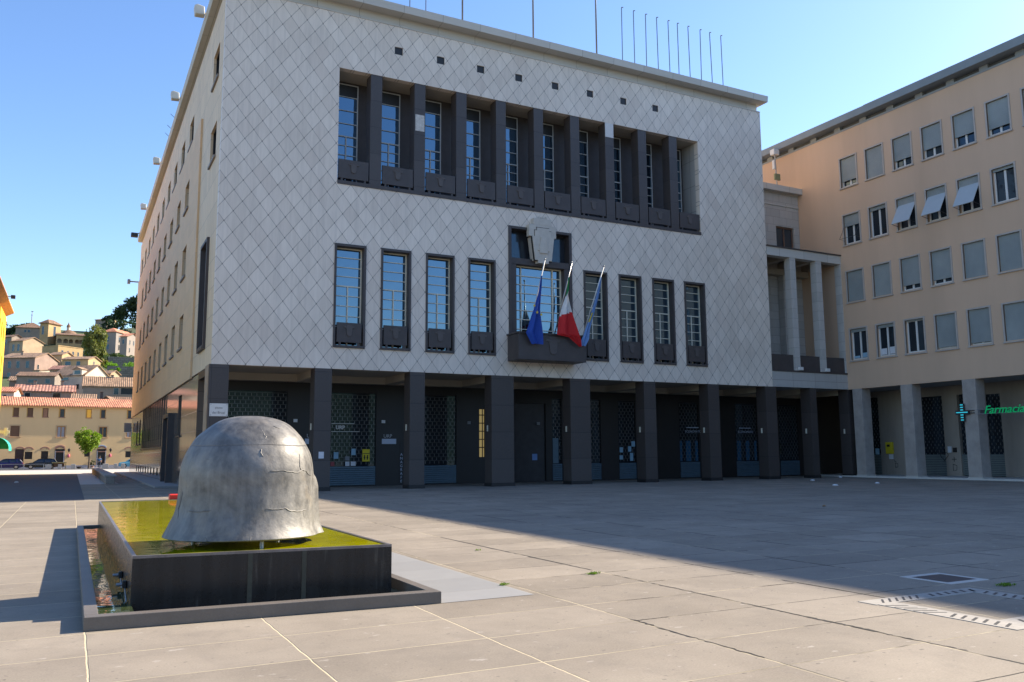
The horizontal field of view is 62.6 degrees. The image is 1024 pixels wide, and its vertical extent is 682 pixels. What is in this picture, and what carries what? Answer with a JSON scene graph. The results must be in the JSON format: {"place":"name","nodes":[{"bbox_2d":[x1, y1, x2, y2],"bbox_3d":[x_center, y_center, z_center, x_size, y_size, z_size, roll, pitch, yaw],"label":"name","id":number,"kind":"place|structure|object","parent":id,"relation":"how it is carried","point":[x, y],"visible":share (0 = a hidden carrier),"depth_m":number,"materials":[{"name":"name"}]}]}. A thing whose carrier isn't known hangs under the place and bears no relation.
{"place":"outdoors","nodes":[
{"label":"outdoors","id":0,"kind":"place"},
{"bbox_2d":[0,474,84,502],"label":"street","id":1,"kind":"structure","parent":0,"point":[48,487],"depth_m":43.50,"materials":[{"name":"asphalt"}]},
{"bbox_2d":[0,469,129,474],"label":"pavement","id":2,"kind":"structure","parent":0,"point":[31,472],"depth_m":92.03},
{"bbox_2d":[0,468,129,470],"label":"road","id":3,"kind":"structure","parent":0,"point":[58,469],"depth_m":111.81,"materials":[{"name":"asphalt"}]},
{"bbox_2d":[0,459,23,468],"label":"parked car","id":4,"kind":"object","parent":3,"relation":"on","point":[11,461],"visible":0.87,"depth_m":114.68,"materials":[{"name":"blue paint"}]},
{"bbox_2d":[24,458,56,468],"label":"parked car","id":5,"kind":"object","parent":3,"relation":"on","point":[38,463],"visible":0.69,"depth_m":116.06,"materials":[{"name":"black paint"}]},
{"bbox_2d":[74,426,102,468],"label":"street tree","id":6,"kind":"object","parent":3,"relation":"on","point":[86,441],"visible":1,"depth_m":115.14,"materials":[{"name":"green plant"}]},
{"bbox_2d":[1,327,135,386],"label":"hill","id":7,"kind":"structure","parent":0,"point":[5,382],"depth_m":252.87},
{"bbox_2d":[1,387,23,396],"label":"house","id":8,"kind":"structure","parent":7,"relation":"on","point":[12,391],"depth_m":130.12,"materials":[{"name":"white paint"}]},
{"bbox_2d":[4,335,22,354],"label":"house","id":9,"kind":"structure","parent":7,"relation":"on","point":[7,339],"depth_m":231.29,"materials":[{"name":"grey paint"}]},
{"bbox_2d":[8,337,44,353],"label":"house","id":10,"kind":"structure","parent":7,"relation":"on","point":[30,345],"depth_m":230.86,"materials":[{"name":"paint"}]},
{"bbox_2d":[15,323,39,338],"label":"house","id":11,"kind":"structure","parent":7,"relation":"on","point":[28,330],"depth_m":263.54,"materials":[{"name":"grey paint"}]},
{"bbox_2d":[2,353,58,376],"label":"house","id":12,"kind":"structure","parent":7,"relation":"on","point":[14,364],"depth_m":191.12,"materials":[{"name":"paint"}]},
{"bbox_2d":[15,372,62,384],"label":"house","id":13,"kind":"structure","parent":7,"relation":"on","point":[47,378],"depth_m":161.03,"materials":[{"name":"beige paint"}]},
{"bbox_2d":[15,384,75,397],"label":"long house","id":14,"kind":"structure","parent":7,"relation":"on","point":[51,391],"depth_m":146.33,"materials":[{"name":"paint"}]},
{"bbox_2d":[39,319,62,344],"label":"bell tower","id":15,"kind":"structure","parent":7,"relation":"on","point":[49,328],"depth_m":255.37,"materials":[{"name":"paint"}]},
{"bbox_2d":[42,345,82,356],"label":"long house","id":16,"kind":"structure","parent":7,"relation":"on","point":[76,352],"depth_m":226.39,"materials":[{"name":"paint"}]},
{"bbox_2d":[50,352,74,365],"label":"house","id":17,"kind":"structure","parent":7,"relation":"on","point":[58,356],"depth_m":202.69,"materials":[{"name":"beige paint"}]},
{"bbox_2d":[55,333,84,347],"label":"convent","id":18,"kind":"structure","parent":7,"relation":"on","point":[68,339],"depth_m":254.87,"materials":[{"name":"paint"}]},
{"bbox_2d":[60,356,101,365],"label":"house","id":19,"kind":"structure","parent":7,"relation":"on","point":[83,360],"depth_m":188.90,"materials":[{"name":"beige paint"}]},
{"bbox_2d":[57,365,109,393],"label":"white gabled house","id":20,"kind":"structure","parent":7,"relation":"on","point":[69,377],"depth_m":169.86,"materials":[{"name":"paint"}]},
{"bbox_2d":[81,324,108,366],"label":"tree","id":21,"kind":"object","parent":7,"relation":"on","point":[94,341],"visible":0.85,"depth_m":213.66,"materials":[{"name":"green plant"}]},
{"bbox_2d":[81,376,132,398],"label":"house","id":22,"kind":"structure","parent":7,"relation":"on","point":[115,386],"depth_m":161.73,"materials":[{"name":"grey paint"}]},
{"bbox_2d":[105,328,130,353],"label":"palazzo","id":23,"kind":"structure","parent":7,"relation":"on","point":[113,342],"depth_m":249.55,"materials":[{"name":"beige paint"}]},
{"bbox_2d":[101,294,137,332],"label":"forest","id":24,"kind":"object","parent":7,"relation":"on","point":[120,315],"visible":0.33,"depth_m":308.10,"materials":[{"name":"green plant"}]},
{"bbox_2d":[107,366,133,377],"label":"terrace wall","id":25,"kind":"structure","parent":7,"relation":"on","point":[126,371],"depth_m":190.95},
{"bbox_2d":[108,356,133,365],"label":"terrace wall","id":26,"kind":"structure","parent":7,"relation":"on","point":[120,361],"depth_m":204.53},
{"bbox_2d":[119,333,135,355],"bbox_3d":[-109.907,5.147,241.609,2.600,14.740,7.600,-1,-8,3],"label":"palazzo","id":27,"kind":"structure","parent":7,"relation":"on","point":[127,344],"depth_m":239.53,"materials":[{"name":"grey paint"}]},
{"bbox_2d":[77,474,117,484],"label":"path","id":28,"kind":"structure","parent":0,"point":[84,479],"depth_m":59.99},
{"bbox_2d":[91,468,116,483],"bbox_3d":[-32.834,10.585,67.224,0.640,0.540,39.320,4,-9,-27],"label":"stone bench","id":29,"kind":"object","parent":28,"relation":"on","point":[105,477],"visible":0.98,"depth_m":53.90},
{"bbox_2d":[114,472,177,487],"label":"pavement","id":30,"kind":"structure","parent":0,"point":[151,482],"depth_m":53.08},
{"bbox_2d":[391,552,532,604],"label":"path","id":31,"kind":"structure","parent":0,"point":[452,585],"depth_m":10.61,"materials":[{"name":"stone"}]},
{"bbox_2d":[0,467,1023,681],"bbox_3d":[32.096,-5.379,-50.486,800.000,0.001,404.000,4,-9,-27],"label":"ground","id":32,"kind":"structure","parent":0,"point":[741,542],"depth_m":9.73,"materials":[{"name":"stone"}]},
{"bbox_2d":[0,277,13,399],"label":"yellow building","id":33,"kind":"structure","parent":32,"relation":"on","point":[6,308],"depth_m":83.29,"materials":[{"name":"paint"}]},
{"bbox_2d":[0,396,131,468],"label":"hotel","id":34,"kind":"structure","parent":32,"relation":"on","point":[41,427],"depth_m":121.48,"materials":[{"name":"beige paint"}]},
{"bbox_2d":[8,425,20,437],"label":"window","id":35,"kind":"structure","parent":34,"relation":"in","point":[14,432],"depth_m":117.95,"materials":[{"name":"wood"}]},
{"bbox_2d":[55,425,66,437],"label":"window","id":36,"kind":"structure","parent":34,"relation":"in","point":[60,432],"depth_m":121.22,"materials":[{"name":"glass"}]},
{"bbox_2d":[77,499,440,631],"bbox_3d":[-5.349,3.265,14.206,3.465,0.578,13.250,4,-9,-27],"label":"fountain","id":37,"kind":"object","parent":32,"relation":"on","point":[136,570],"visible":0.92,"depth_m":9.22,"materials":[{"name":"stone"}]},
{"bbox_2d":[162,416,323,547],"bbox_3d":[-3.240,1.689,10.299,1.870,1.535,1.862,4,-9,-27],"label":"helmet sculpture","id":38,"kind":"object","parent":37,"relation":"on","point":[247,479],"visible":1,"depth_m":9.65,"materials":[{"name":"grey metal"}]},
{"bbox_2d":[129,0,856,490],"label":"town hall","id":39,"kind":"structure","parent":32,"relation":"on","point":[363,220],"depth_m":44.60,"materials":[{"name":"stone"}]},
{"bbox_2d":[140,395,166,450],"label":"window","id":40,"kind":"structure","parent":39,"relation":"in","point":[152,422],"depth_m":61.87,"materials":[{"name":"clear glass"}]},
{"bbox_2d":[160,413,174,482],"bbox_3d":[-20.341,6.402,50.071,0.650,4.100,3.200,4,-9,-27],"label":"door","id":41,"kind":"structure","parent":39,"relation":"in","point":[168,419],"depth_m":48.77,"materials":[{"name":"metal"}]},
{"bbox_2d":[196,237,209,353],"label":"window","id":42,"kind":"structure","parent":39,"relation":"in","point":[204,251],"depth_m":40.68,"materials":[{"name":"black glass"}]},
{"bbox_2d":[209,403,227,415],"bbox_3d":[-12.653,2.970,36.346,0.760,0.550,0.049,4,-9,-27],"label":"street sign","id":43,"kind":"object","parent":39,"relation":"attached to","point":[217,409],"visible":1,"depth_m":36.34,"materials":[{"name":"metal"}]},
{"bbox_2d":[227,390,286,421],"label":"window","id":44,"kind":"structure","parent":39,"relation":"in","point":[244,395],"depth_m":41.79,"materials":[{"name":"grey"}]},
{"bbox_2d":[337,83,358,181],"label":"window","id":45,"kind":"structure","parent":39,"relation":"in","point":[348,94],"depth_m":42.25,"materials":[{"name":"glass"}]},
{"bbox_2d":[333,243,366,348],"bbox_3d":[-7.729,-2.103,39.856,1.530,4.950,0.530,4,-9,-27],"label":"window","id":46,"kind":"structure","parent":39,"relation":"in","point":[349,308],"depth_m":40.02,"materials":[{"name":"glass"}]},
{"bbox_2d":[330,393,375,485],"bbox_3d":[-8.517,5.082,43.655,2.952,4.750,0.040,4,-9,-27],"label":"window","id":47,"kind":"structure","parent":39,"relation":"in","point":[350,416],"depth_m":43.84,"materials":[{"name":"grey"}]},
{"bbox_2d":[381,91,399,187],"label":"window","id":48,"kind":"structure","parent":39,"relation":"in","point":[390,144],"depth_m":43.26,"materials":[{"name":"glass"}]},
{"bbox_2d":[380,248,411,350],"bbox_3d":[-5.704,-1.977,40.897,1.530,4.950,0.530,4,-9,-27],"label":"window","id":49,"kind":"structure","parent":39,"relation":"in","point":[395,307],"depth_m":41.07,"materials":[{"name":"glass"}]},
{"bbox_2d":[399,440,402,482],"bbox_3d":[-5.868,6.384,44.665,0.200,2.300,0.023,4,-9,-27],"label":"vertical sign","id":50,"kind":"object","parent":39,"relation":"attached to","point":[401,464],"visible":1,"depth_m":44.64,"materials":[{"name":"metal"}]},
{"bbox_2d":[425,100,440,193],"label":"window","id":51,"kind":"structure","parent":39,"relation":"in","point":[432,109],"depth_m":44.33,"materials":[{"name":"glass"}]},
{"bbox_2d":[424,395,455,483],"bbox_3d":[-4.432,5.335,45.754,2.952,4.750,0.040,4,-9,-27],"label":"window","id":52,"kind":"structure","parent":39,"relation":"in","point":[449,419],"depth_m":46.05,"materials":[{"name":"grey"}]},
{"bbox_2d":[425,253,454,353],"bbox_3d":[-3.653,-1.850,41.951,1.530,4.950,0.530,4,-9,-27],"label":"window","id":53,"kind":"structure","parent":39,"relation":"in","point":[440,268],"depth_m":42.13,"materials":[{"name":"glass"}]},
{"bbox_2d":[467,108,479,199],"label":"window","id":54,"kind":"structure","parent":39,"relation":"in","point":[473,116],"depth_m":45.41,"materials":[{"name":"glass"}]},
{"bbox_2d":[479,409,483,456],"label":"lit window","id":55,"kind":"structure","parent":39,"relation":"in","point":[480,410],"depth_m":47.15,"materials":[{"name":"yellow"}]},
{"bbox_2d":[468,257,495,355],"bbox_3d":[-1.610,-1.723,43.001,1.530,4.950,0.530,4,-9,-27],"label":"window","id":56,"kind":"structure","parent":39,"relation":"in","point":[481,272],"depth_m":43.18,"materials":[{"name":"glass"}]},
{"bbox_2d":[506,116,517,205],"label":"window","id":57,"kind":"structure","parent":39,"relation":"in","point":[511,122],"depth_m":46.47,"materials":[{"name":"glass"}]},
{"bbox_2d":[514,403,544,481],"bbox_3d":[0.964,5.818,48.507,2.100,4.450,0.040,4,-9,-27],"label":"entrance door","id":58,"kind":"structure","parent":39,"relation":"in","point":[529,437],"depth_m":48.50,"materials":[{"name":"metal"}]},
{"bbox_2d":[526,258,545,343],"bbox_3d":[1.245,-1.986,42.430,1.051,4.300,0.712,-2,-8,10],"label":"flag","id":59,"kind":"object","parent":39,"relation":"attached to","point":[534,332],"visible":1,"depth_m":42.35,"materials":[{"name":"blue fabric"}]},
{"bbox_2d":[508,225,572,364],"bbox_3d":[1.429,-2.372,44.712,3.840,7.170,0.570,4,-9,-27],"label":"central window","id":60,"kind":"structure","parent":39,"relation":"in","point":[524,275],"depth_m":44.92,"materials":[{"name":"blue"}]},
{"bbox_2d":[543,123,553,210],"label":"window","id":61,"kind":"structure","parent":39,"relation":"in","point":[548,148],"depth_m":47.54,"materials":[{"name":"glass"}]},
{"bbox_2d":[552,399,560,480],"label":"window","id":62,"kind":"structure","parent":39,"relation":"in","point":[555,407],"depth_m":49.48,"materials":[{"name":"grey"}]},
{"bbox_2d":[554,261,581,346],"bbox_3d":[2.942,-1.890,43.231,1.494,4.300,0.959,1,-8,-12],"label":"flag","id":63,"kind":"object","parent":39,"relation":"attached to","point":[566,324],"visible":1,"depth_m":43.16,"materials":[{"name":"fabric"}]},
{"bbox_2d":[579,131,588,215],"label":"window","id":64,"kind":"structure","parent":39,"relation":"in","point":[583,136],"depth_m":48.62,"materials":[{"name":"glass"}]},
{"bbox_2d":[581,265,604,345],"bbox_3d":[4.147,-1.845,43.816,1.366,4.250,0.512,-4,-8,25],"label":"flag","id":65,"kind":"object","parent":39,"relation":"attached to","point":[585,337],"visible":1,"depth_m":43.83,"materials":[{"name":"blue fabric"}]},
{"bbox_2d":[590,400,600,479],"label":"window","id":66,"kind":"structure","parent":39,"relation":"in","point":[594,431],"depth_m":50.64,"materials":[{"name":"grey"}]},
{"bbox_2d":[583,270,608,361],"bbox_3d":[4.499,-1.344,46.141,1.530,4.950,0.530,4,-9,-27],"label":"window","id":67,"kind":"structure","parent":39,"relation":"in","point":[597,346],"depth_m":46.35,"materials":[{"name":"glass"}]},
{"bbox_2d":[614,137,621,220],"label":"window","id":68,"kind":"structure","parent":39,"relation":"in","point":[617,150],"depth_m":49.67,"materials":[{"name":"grey paint"}]},
{"bbox_2d":[618,401,634,474],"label":"window","id":69,"kind":"structure","parent":39,"relation":"in","point":[625,403],"depth_m":51.69,"materials":[{"name":"grey"}]},
{"bbox_2d":[618,274,643,362],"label":"window","id":70,"kind":"structure","parent":39,"relation":"in","point":[630,286],"depth_m":47.40,"materials":[{"name":"glass"}]},
{"bbox_2d":[646,144,653,224],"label":"window","id":71,"kind":"structure","parent":39,"relation":"in","point":[648,147],"depth_m":50.73,"materials":[{"name":"glass"}]},
{"bbox_2d":[652,278,676,364],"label":"window","id":72,"kind":"structure","parent":39,"relation":"in","point":[664,327],"depth_m":48.45,"materials":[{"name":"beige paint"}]},
{"bbox_2d":[677,150,681,228],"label":"window","id":73,"kind":"structure","parent":39,"relation":"in","point":[678,151],"depth_m":51.75,"materials":[{"name":"grey paint"}]},
{"bbox_2d":[678,402,698,477],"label":"window","id":74,"kind":"structure","parent":39,"relation":"in","point":[682,404],"depth_m":53.89,"materials":[{"name":"grey"}]},
{"bbox_2d":[684,281,707,366],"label":"window","id":75,"kind":"structure","parent":39,"relation":"in","point":[694,292],"depth_m":49.50,"materials":[{"name":"grey glass"}]},
{"bbox_2d":[734,404,757,474],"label":"window","id":76,"kind":"structure","parent":39,"relation":"in","point":[749,409],"depth_m":56.10,"materials":[{"name":"grey"}]},
{"bbox_2d":[778,405,797,473],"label":"window","id":77,"kind":"structure","parent":39,"relation":"in","point":[783,442],"depth_m":57.79,"materials":[{"name":"grey"}]},
{"bbox_2d":[858,588,1023,630],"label":"drain channel","id":78,"kind":"object","parent":32,"relation":"on","point":[1016,623],"visible":1,"depth_m":8.78,"materials":[{"name":"white stone"}]},
{"bbox_2d":[900,573,989,583],"bbox_3d":[5.472,3.005,10.672,0.740,0.006,0.720,4,-9,-27],"label":"drain cover","id":79,"kind":"object","parent":32,"relation":"on","point":[944,578],"visible":1,"depth_m":10.64,"materials":[{"name":"metal"}]},
{"bbox_2d":[0,0,1023,331],"label":"sky","id":80,"kind":"structure","parent":0,"point":[87,107],"materials":[{"name":"blue"}]},
{"bbox_2d":[763,182,847,391],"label":"link building","id":81,"kind":"structure","parent":0,"point":[788,258],"depth_m":54.60,"materials":[{"name":"stone"}]},
{"bbox_2d":[770,149,780,184],"bbox_3d":[18.783,-12.002,59.862,0.650,3.252,0.400,4,-9,-27],"label":"weather mast","id":82,"kind":"object","parent":81,"relation":"on","point":[774,152],"visible":0.98,"depth_m":59.83,"materials":[{"name":"grey metal"}]},
{"bbox_2d":[776,226,792,247],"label":"window","id":83,"kind":"structure","parent":81,"relation":"in","point":[784,236],"depth_m":58.20,"materials":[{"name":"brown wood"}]},
{"bbox_2d":[762,34,1023,480],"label":"apartment building","id":84,"kind":"structure","parent":0,"point":[911,205],"depth_m":50.16,"materials":[{"name":"beige paint"}]},
{"bbox_2d":[838,152,858,189],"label":"window","id":85,"kind":"structure","parent":84,"relation":"in","point":[848,168],"depth_m":55.29,"materials":[{"name":"white paint"}]},
{"bbox_2d":[839,210,861,246],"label":"window","id":86,"kind":"structure","parent":84,"relation":"in","point":[853,221],"depth_m":54.82,"materials":[{"name":"white paint"}]},
{"bbox_2d":[845,267,865,303],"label":"window","id":87,"kind":"structure","parent":84,"relation":"in","point":[856,284],"depth_m":54.28,"materials":[{"name":"white paint"}]},
{"bbox_2d":[848,326,869,361],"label":"window","id":88,"kind":"structure","parent":84,"relation":"in","point":[860,336],"depth_m":53.87,"materials":[{"name":"white paint"}]},
{"bbox_2d":[853,398,881,470],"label":"window","id":89,"kind":"structure","parent":84,"relation":"in","point":[874,413],"depth_m":56.67,"materials":[{"name":"grey"}]},
{"bbox_2d":[863,142,884,181],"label":"window","id":90,"kind":"structure","parent":84,"relation":"in","point":[875,156],"depth_m":53.50,"materials":[{"name":"white paint"}]},
{"bbox_2d":[867,201,888,239],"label":"window","id":91,"kind":"structure","parent":84,"relation":"in","point":[879,214],"depth_m":53.07,"materials":[{"name":"white paint"}]},
{"bbox_2d":[871,260,893,298],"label":"window","id":92,"kind":"structure","parent":84,"relation":"in","point":[882,272],"depth_m":52.48,"materials":[{"name":"white paint"}]},
{"bbox_2d":[875,321,897,358],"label":"window","id":93,"kind":"structure","parent":84,"relation":"in","point":[887,332],"depth_m":52.07,"materials":[{"name":"white paint"}]},
{"bbox_2d":[890,131,913,171],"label":"window","id":94,"kind":"structure","parent":84,"relation":"in","point":[903,153],"depth_m":51.74,"materials":[{"name":"white paint"}]},
{"bbox_2d":[891,192,917,232],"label":"window","id":95,"kind":"structure","parent":84,"relation":"in","point":[906,212],"depth_m":51.06,"materials":[{"name":"white paint"}]},
{"bbox_2d":[899,253,922,293],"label":"window","id":96,"kind":"structure","parent":84,"relation":"in","point":[911,265],"depth_m":50.72,"materials":[{"name":"white paint"}]},
{"bbox_2d":[903,316,927,355],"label":"window","id":97,"kind":"structure","parent":84,"relation":"in","point":[915,326],"depth_m":50.28,"materials":[{"name":"glass"}]},
{"bbox_2d":[919,119,944,161],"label":"window","id":98,"kind":"structure","parent":84,"relation":"in","point":[932,138],"depth_m":49.94,"materials":[{"name":"white paint"}]},
{"bbox_2d":[921,396,946,475],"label":"window","id":99,"kind":"structure","parent":84,"relation":"in","point":[931,417],"depth_m":52.85,"materials":[{"name":"grey"}]},
{"bbox_2d":[921,183,949,224],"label":"window","id":100,"kind":"structure","parent":84,"relation":"in","point":[936,204],"depth_m":49.28,"materials":[{"name":"white paint"}]},
{"bbox_2d":[928,246,954,287],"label":"window","id":101,"kind":"structure","parent":84,"relation":"in","point":[942,263],"depth_m":48.92,"materials":[{"name":"white paint"}]},
{"bbox_2d":[933,311,959,351],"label":"window","id":102,"kind":"structure","parent":84,"relation":"in","point":[947,328],"depth_m":48.40,"materials":[{"name":"white paint"}]},
{"bbox_2d":[950,106,977,150],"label":"window","id":103,"kind":"structure","parent":84,"relation":"in","point":[964,125],"depth_m":48.17,"materials":[{"name":"white paint"}]},
{"bbox_2d":[959,395,968,475],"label":"window","id":104,"kind":"structure","parent":84,"relation":"in","point":[960,399],"depth_m":51.03,"materials":[{"name":"grey"}]},
{"bbox_2d":[953,172,982,215],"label":"window","id":105,"kind":"structure","parent":84,"relation":"in","point":[969,197],"depth_m":47.48,"materials":[{"name":"white paint"}]},
{"bbox_2d":[960,238,988,280],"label":"window","id":106,"kind":"structure","parent":84,"relation":"in","point":[975,262],"depth_m":47.12,"materials":[{"name":"white paint"}]},
{"bbox_2d":[966,305,993,347],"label":"window","id":107,"kind":"structure","parent":84,"relation":"in","point":[981,329],"depth_m":46.62,"materials":[{"name":"white paint"}]},
{"bbox_2d":[986,394,1005,476],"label":"window","id":108,"kind":"structure","parent":84,"relation":"in","point":[994,401],"depth_m":49.31,"materials":[{"name":"grey"}]},
{"bbox_2d":[984,93,1012,139],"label":"window","id":109,"kind":"structure","parent":84,"relation":"in","point":[999,119],"depth_m":46.36,"materials":[{"name":"white paint"}]},
{"bbox_2d":[976,404,1023,413],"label":"pharmacy sign","id":110,"kind":"object","parent":84,"relation":"attached to","point":[1002,410],"visible":1,"depth_m":45.03,"materials":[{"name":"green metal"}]},
{"bbox_2d":[989,161,1018,206],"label":"window","id":111,"kind":"structure","parent":84,"relation":"in","point":[1005,178],"depth_m":45.91,"materials":[{"name":"white paint"}]},
{"bbox_2d":[995,229,1023,274],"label":"window","id":112,"kind":"structure","parent":84,"relation":"in","point":[1011,256],"depth_m":45.33,"materials":[{"name":"white paint"}]},
{"bbox_2d":[1001,300,1023,343],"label":"window","id":113,"kind":"structure","parent":84,"relation":"in","point":[1014,310],"depth_m":44.96,"materials":[{"name":"white paint"}]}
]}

